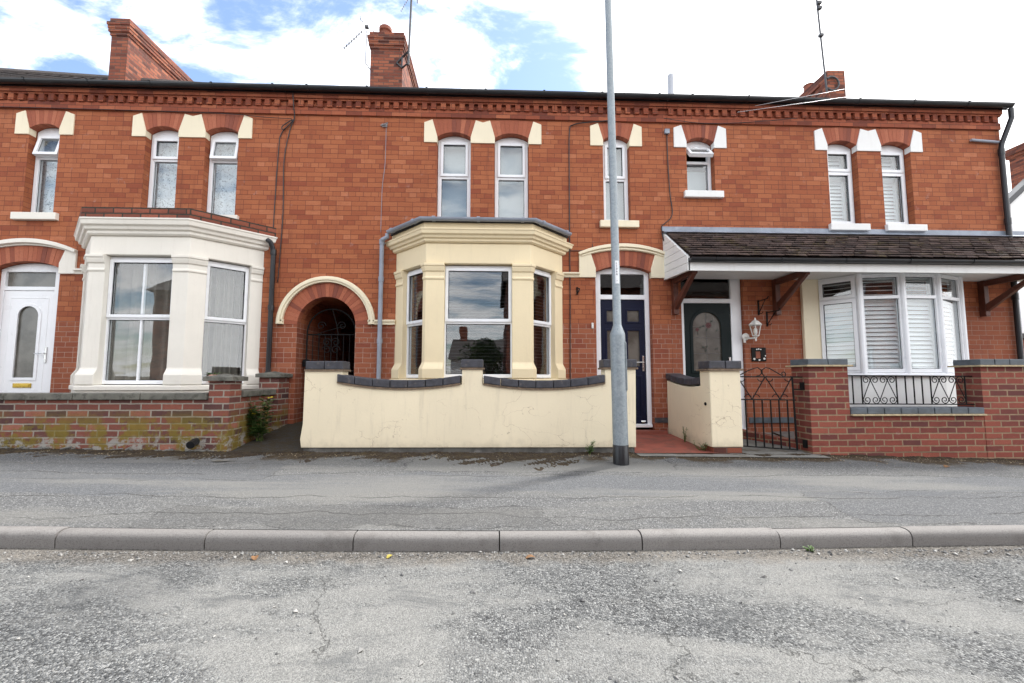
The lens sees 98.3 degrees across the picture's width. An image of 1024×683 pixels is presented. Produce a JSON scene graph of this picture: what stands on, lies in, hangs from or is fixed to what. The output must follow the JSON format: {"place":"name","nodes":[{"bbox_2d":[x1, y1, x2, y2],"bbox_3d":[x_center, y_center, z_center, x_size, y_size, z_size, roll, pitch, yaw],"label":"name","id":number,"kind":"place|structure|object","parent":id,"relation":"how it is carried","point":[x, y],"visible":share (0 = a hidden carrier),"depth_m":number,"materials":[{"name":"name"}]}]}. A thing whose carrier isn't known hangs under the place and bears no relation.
{"place":"outdoors","nodes":[
{"label":"outdoors","id":0,"kind":"place"},
{"bbox_2d":[230,421,303,451],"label":"alley path","id":1,"kind":"structure","parent":0,"point":[285,438],"depth_m":5.58,"materials":[{"name":"grey concrete"}]},
{"bbox_2d":[247,395,276,440],"bbox_3d":[-3.225,0.976,5.676,0.391,0.596,0.346,0,-5,-2],"label":"weed","id":2,"kind":"object","parent":1,"relation":"on","point":[259,427],"visible":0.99,"depth_m":5.65,"materials":[{"name":"green plant"}]},
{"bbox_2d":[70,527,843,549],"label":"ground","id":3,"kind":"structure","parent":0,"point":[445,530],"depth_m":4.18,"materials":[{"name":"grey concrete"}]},
{"bbox_2d":[0,18,287,392],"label":"terraced house","id":4,"kind":"structure","parent":3,"relation":"on","point":[90,197],"depth_m":6.75,"materials":[{"name":"brick"}]},
{"bbox_2d":[0,291,53,392],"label":"door","id":5,"kind":"structure","parent":4,"relation":"in","point":[27,315],"depth_m":6.66,"materials":[{"name":"white plastic"}]},
{"bbox_2d":[31,128,59,211],"bbox_3d":[-7.200,-2.639,6.924,0.893,1.414,0.267,0,-5,-2],"label":"window","id":6,"kind":"structure","parent":4,"relation":"in","point":[46,149],"depth_m":6.94,"materials":[{"name":"white plastic"}]},
{"bbox_2d":[0,106,291,118],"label":"cable","id":7,"kind":"object","parent":4,"relation":"attached to","point":[146,110],"visible":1,"depth_m":6.87,"materials":[{"name":"black plastic"}]},
{"bbox_2d":[148,131,178,207],"bbox_3d":[-5.440,-2.630,7.029,0.940,1.414,0.192,0,-5,-2],"label":"window","id":8,"kind":"structure","parent":4,"relation":"in","point":[164,152],"depth_m":7.08,"materials":[{"name":"white plastic"}]},
{"bbox_2d":[68,207,276,392],"bbox_3d":[-5.115,-0.058,6.377,3.114,3.450,1.074,0,-5,-2],"label":"bay window","id":9,"kind":"structure","parent":4,"relation":"in","point":[194,241],"depth_m":6.07,"materials":[{"name":"beige paint"}]},
{"bbox_2d":[109,263,172,379],"bbox_3d":[-5.087,-0.271,6.293,1.134,1.740,0.149,0,-5,-2],"label":"window pane","id":10,"kind":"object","parent":9,"relation":"attached to","point":[125,334],"visible":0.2,"depth_m":6.29,"materials":[{"name":"white"}]},
{"bbox_2d":[207,132,238,214],"bbox_3d":[-4.534,-2.629,7.037,0.944,1.414,0.244,0,-5,-2],"label":"window","id":11,"kind":"structure","parent":4,"relation":"in","point":[223,157],"depth_m":7.11,"materials":[{"name":"white plastic"}]},
{"bbox_2d":[202,267,244,379],"bbox_3d":[-4.327,-0.247,6.577,0.147,1.740,0.733,-4,-6,43],"label":"curtain","id":12,"kind":"object","parent":4,"relation":"hanging from","point":[222,348],"visible":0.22,"depth_m":6.61,"materials":[{"name":"grey fabric"}]},
{"bbox_2d":[273,129,284,226],"bbox_3d":[-3.569,-2.532,6.885,0.231,1.864,0.015,0,-5,-2],"label":"cable","id":13,"kind":"object","parent":4,"relation":"attached to","point":[276,176],"visible":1,"depth_m":6.88,"materials":[{"name":"black plastic"}]},
{"bbox_2d":[275,24,672,433],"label":"terraced house","id":14,"kind":"structure","parent":3,"relation":"on","point":[449,258],"depth_m":6.98,"materials":[{"name":"brick"}]},
{"bbox_2d":[277,92,294,281],"bbox_3d":[-3.503,-2.402,6.863,0.207,3.002,0.091,-2,-5,19],"label":"cable","id":15,"kind":"object","parent":14,"relation":"attached to","point":[292,120],"visible":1,"depth_m":6.89,"materials":[{"name":"black plastic"}]},
{"bbox_2d":[302,308,354,384],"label":"passage gate","id":16,"kind":"structure","parent":14,"relation":"attached to","point":[306,359],"depth_m":6.93,"materials":[{"name":"black metal"}]},
{"bbox_2d":[343,16,374,68],"bbox_3d":[-3.529,-6.921,10.270,0.716,1.231,0.165,2,-5,-18],"label":"tv aerial","id":17,"kind":"object","parent":14,"relation":"attached to","point":[366,27],"visible":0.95,"depth_m":10.31,"materials":[{"name":"metal"}]},
{"bbox_2d":[381,147,385,211],"bbox_3d":[-2.017,-2.544,6.950,0.051,1.700,0.007,0,-5,-2],"label":"cable","id":18,"kind":"object","parent":14,"relation":"attached to","point":[383,177],"visible":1,"depth_m":6.95,"materials":[{"name":"grey plastic"}]},
{"bbox_2d":[396,0,417,68],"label":"tv aerial","id":19,"kind":"object","parent":14,"relation":"attached to","point":[402,66],"visible":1,"depth_m":10.11,"materials":[{"name":"metal"}]},
{"bbox_2d":[437,137,470,216],"bbox_3d":[-0.931,-2.625,7.191,0.837,1.500,0.171,0,-5,-2],"label":"window","id":20,"kind":"structure","parent":14,"relation":"in","point":[454,153],"depth_m":7.23,"materials":[{"name":"glass"}]},
{"bbox_2d":[385,216,573,384],"bbox_3d":[-0.492,-0.072,6.576,3.046,3.510,1.034,0,-5,-2],"label":"bay window","id":21,"kind":"structure","parent":14,"relation":"in","point":[433,247],"depth_m":6.33,"materials":[{"name":"beige paint"}]},
{"bbox_2d":[494,138,527,217],"bbox_3d":[-0.012,-2.622,7.227,0.844,1.500,0.171,0,-5,-2],"label":"window","id":22,"kind":"structure","parent":14,"relation":"in","point":[511,154],"depth_m":7.27,"materials":[{"name":"white plastic"}]},
{"bbox_2d":[569,120,607,378],"bbox_3d":[1.260,-1.239,6.949,0.759,4.697,0.028,0,-5,0],"label":"cable","id":23,"kind":"object","parent":14,"relation":"attached to","point":[569,231],"visible":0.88,"depth_m":7.00,"materials":[{"name":"black plastic"}]},
{"bbox_2d":[603,140,628,219],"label":"window","id":24,"kind":"structure","parent":14,"relation":"in","point":[621,147],"depth_m":7.25,"materials":[{"name":"white plastic"}]},
{"bbox_2d":[600,300,646,423],"bbox_3d":[1.762,0.309,6.977,0.707,1.953,0.104,0,-5,-2],"label":"door","id":25,"kind":"structure","parent":14,"relation":"in","point":[632,311],"depth_m":7.03,"materials":[{"name":"blue paint"}]},
{"bbox_2d":[662,70,1023,436],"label":"terraced house","id":26,"kind":"structure","parent":3,"relation":"on","point":[871,236],"depth_m":7.12,"materials":[{"name":"brick"}]},
{"bbox_2d":[661,134,672,240],"bbox_3d":[2.473,-2.475,7.113,0.199,1.791,0.056,2,-5,-18],"label":"cable","id":27,"kind":"object","parent":26,"relation":"attached to","point":[669,188],"visible":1,"depth_m":7.11,"materials":[{"name":"black plastic"}]},
{"bbox_2d":[686,142,713,189],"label":"window","id":28,"kind":"structure","parent":26,"relation":"in","point":[695,180],"depth_m":7.33,"materials":[{"name":"white plastic"}]},
{"bbox_2d":[683,303,731,385],"bbox_3d":[3.109,0.371,6.984,0.754,1.970,0.108,0,-5,-2],"label":"door","id":29,"kind":"structure","parent":26,"relation":"in","point":[707,327],"depth_m":7.04,"materials":[{"name":"green paint"}]},
{"bbox_2d":[664,118,796,123],"bbox_3d":[3.539,-3.598,7.195,2.201,0.089,0.093,0,-5,-2],"label":"cable","id":30,"kind":"object","parent":26,"relation":"attached to","point":[725,123],"visible":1,"depth_m":7.22,"materials":[{"name":"black plastic"}]},
{"bbox_2d":[742,318,761,340],"bbox_3d":[3.743,-0.184,6.885,0.182,0.365,0.296,3,-6,-32],"label":"wall lantern","id":31,"kind":"object","parent":26,"relation":"attached to","point":[755,322],"depth_m":6.84,"materials":[{"name":"white paint"}]},
{"bbox_2d":[751,348,765,360],"bbox_3d":[3.872,0.202,6.945,0.230,0.215,0.024,0,-5,-2],"label":"house plaque","id":32,"kind":"object","parent":26,"relation":"attached to","point":[758,354],"visible":1,"depth_m":6.94,"materials":[{"name":"black metal"}]},
{"bbox_2d":[757,296,768,314],"bbox_3d":[3.927,-0.556,6.876,0.064,0.255,0.294,0,-5,0],"label":"basket bracket","id":33,"kind":"object","parent":26,"relation":"attached to","point":[759,313],"visible":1,"depth_m":6.98,"materials":[{"name":"black metal"}]},
{"bbox_2d":[766,308,779,326],"bbox_3d":[4.061,-0.376,6.867,0.062,0.255,0.293,0,-5,-2],"label":"basket bracket","id":34,"kind":"object","parent":26,"relation":"attached to","point":[767,322],"visible":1,"depth_m":6.98,"materials":[{"name":"black metal"}]},
{"bbox_2d":[776,0,839,92],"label":"tv aerial","id":35,"kind":"object","parent":26,"relation":"attached to","point":[818,9],"visible":0.98,"depth_m":10.60,"materials":[{"name":"metal"}]},
{"bbox_2d":[827,145,854,222],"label":"window","id":36,"kind":"structure","parent":26,"relation":"in","point":[839,151],"depth_m":7.43,"materials":[{"name":"white plastic"}]},
{"bbox_2d":[741,72,1023,111],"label":"overhead wire","id":37,"kind":"object","parent":26,"relation":"attached to","point":[885,91],"visible":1,"depth_m":6.51,"materials":[{"name":"white plastic"}]},
{"bbox_2d":[756,55,1023,105],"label":"overhead wire","id":38,"kind":"object","parent":26,"relation":"attached to","point":[895,79],"visible":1,"depth_m":6.40,"materials":[{"name":"white plastic"}]},
{"bbox_2d":[818,273,969,406],"bbox_3d":[5.997,0.349,6.758,2.384,2.702,0.678,0,-5,-2],"label":"bow window","id":39,"kind":"structure","parent":26,"relation":"in","point":[935,351],"depth_m":6.64,"materials":[{"name":"white paint"}]},
{"bbox_2d":[881,146,908,223],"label":"window","id":40,"kind":"structure","parent":26,"relation":"in","point":[890,152],"depth_m":7.46,"materials":[{"name":"white plastic"}]},
{"bbox_2d":[1005,143,1023,332],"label":"white house","id":41,"kind":"structure","parent":3,"relation":"on","point":[1014,156],"depth_m":16.00,"materials":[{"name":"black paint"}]},
{"bbox_2d":[0,545,1023,682],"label":"road","id":42,"kind":"structure","parent":0,"point":[425,628],"depth_m":2.00,"materials":[{"name":"grey asphalt"}]},
{"bbox_2d":[0,525,1023,550],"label":"kerb","id":43,"kind":"structure","parent":42,"relation":"on","point":[55,537],"depth_m":2.82,"materials":[{"name":"concrete"}]},
{"bbox_2d":[803,545,813,551],"bbox_3d":[1.902,1.335,2.844,0.067,0.046,0.060,-1,-5,16],"label":"weed","id":44,"kind":"object","parent":42,"relation":"on","point":[810,547],"visible":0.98,"depth_m":2.84,"materials":[{"name":"green plant"}]},
{"bbox_2d":[0,449,1023,530],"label":"pavement","id":45,"kind":"structure","parent":0,"point":[284,492],"depth_m":3.70,"materials":[{"name":"grey asphalt"}]},
{"bbox_2d":[0,371,292,451],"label":"front wall","id":46,"kind":"structure","parent":45,"relation":"on","point":[215,418],"depth_m":5.17,"materials":[{"name":"brick"}]},
{"bbox_2d":[300,359,637,452],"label":"front wall","id":47,"kind":"structure","parent":45,"relation":"on","point":[470,411],"depth_m":5.32,"materials":[{"name":"beige paint"}]},
{"bbox_2d":[0,448,1023,470],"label":"moss","id":48,"kind":"object","parent":45,"relation":"on","point":[550,457],"visible":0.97,"depth_m":5.07,"materials":[{"name":"green plant"}]},
{"bbox_2d":[585,441,595,453],"bbox_3d":[0.935,1.262,5.275,0.143,0.175,0.111,3,-5,-29],"label":"weed","id":49,"kind":"object","parent":48,"relation":"on","point":[591,447],"visible":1,"depth_m":5.27,"materials":[{"name":"green plant"}]},
{"bbox_2d":[3,449,1022,467],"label":"dry debris","id":50,"kind":"object","parent":45,"relation":"on","point":[586,456],"visible":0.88,"depth_m":5.13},
{"bbox_2d":[605,0,628,465],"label":"lamp post","id":51,"kind":"object","parent":45,"relation":"on","point":[618,356],"visible":0.94,"depth_m":4.91,"materials":[{"name":"metal"}]},
{"bbox_2d":[666,361,743,453],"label":"garden side wall","id":52,"kind":"structure","parent":45,"relation":"on","point":[708,411],"depth_m":5.47,"materials":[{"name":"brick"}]},
{"bbox_2d":[636,453,830,457],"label":"grey path","id":53,"kind":"structure","parent":45,"relation":"on","point":[723,455],"depth_m":5.29,"materials":[{"name":"concrete"}]},
{"bbox_2d":[785,359,1023,459],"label":"front wall","id":54,"kind":"structure","parent":45,"relation":"on","point":[989,424],"depth_m":5.54,"materials":[{"name":"red brick"}]},
{"bbox_2d":[740,367,807,450],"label":"garden gate","id":55,"kind":"structure","parent":54,"relation":"attached to","point":[804,441],"depth_m":5.57,"materials":[{"name":"black metal"}]},
{"bbox_2d":[848,375,974,404],"bbox_3d":[5.080,0.621,5.677,1.750,0.385,0.017,0,-5,-2],"label":"iron railing","id":56,"kind":"object","parent":54,"relation":"on","point":[896,395],"visible":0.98,"depth_m":5.67,"materials":[{"name":"black metal"}]},
{"bbox_2d":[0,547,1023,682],"bbox_3d":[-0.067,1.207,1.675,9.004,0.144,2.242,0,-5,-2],"label":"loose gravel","id":57,"kind":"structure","parent":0,"point":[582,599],"depth_m":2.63,"materials":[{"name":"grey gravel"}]},
{"bbox_2d":[0,0,1023,191],"label":"sky","id":58,"kind":"structure","parent":0,"point":[710,47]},
{"bbox_2d":[470,452,576,452],"bbox_3d":[-0.585,1.347,6.016,3.700,0.110,1.450,0,-5,-2],"label":"bay garden","id":59,"kind":"object","parent":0,"point":[518,452],"depth_m":5.33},
{"bbox_2d":[635,430,712,452],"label":"red path","id":60,"kind":"structure","parent":0,"point":[655,441],"depth_m":5.90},
{"bbox_2d":[682,427,687,441],"bbox_3d":[2.366,1.274,6.062,0.077,0.224,0.090,-5,-7,43],"label":"weed","id":61,"kind":"object","parent":60,"relation":"on","point":[685,435],"visible":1,"depth_m":6.06,"materials":[{"name":"green plant"}]},
{"bbox_2d":[693,440,706,450],"bbox_3d":[2.355,1.308,5.527,0.192,0.132,0.107,-1,-5,8],"label":"weed","id":62,"kind":"object","parent":60,"relation":"on","point":[701,447],"visible":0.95,"depth_m":5.54,"materials":[{"name":"green plant"}]},
{"bbox_2d":[730,433,820,454],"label":"garden path","id":63,"kind":"structure","parent":0,"point":[750,450],"depth_m":5.63,"materials":[{"name":"concrete"}]},
{"bbox_2d":[742,429,794,447],"bbox_3d":[3.432,1.395,6.298,0.103,0.340,1.286,3,-6,-33],"label":"path edging","id":64,"kind":"object","parent":63,"relation":"on","point":[768,438],"visible":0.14,"depth_m":6.09,"materials":[{"name":"red brick"}]}
]}

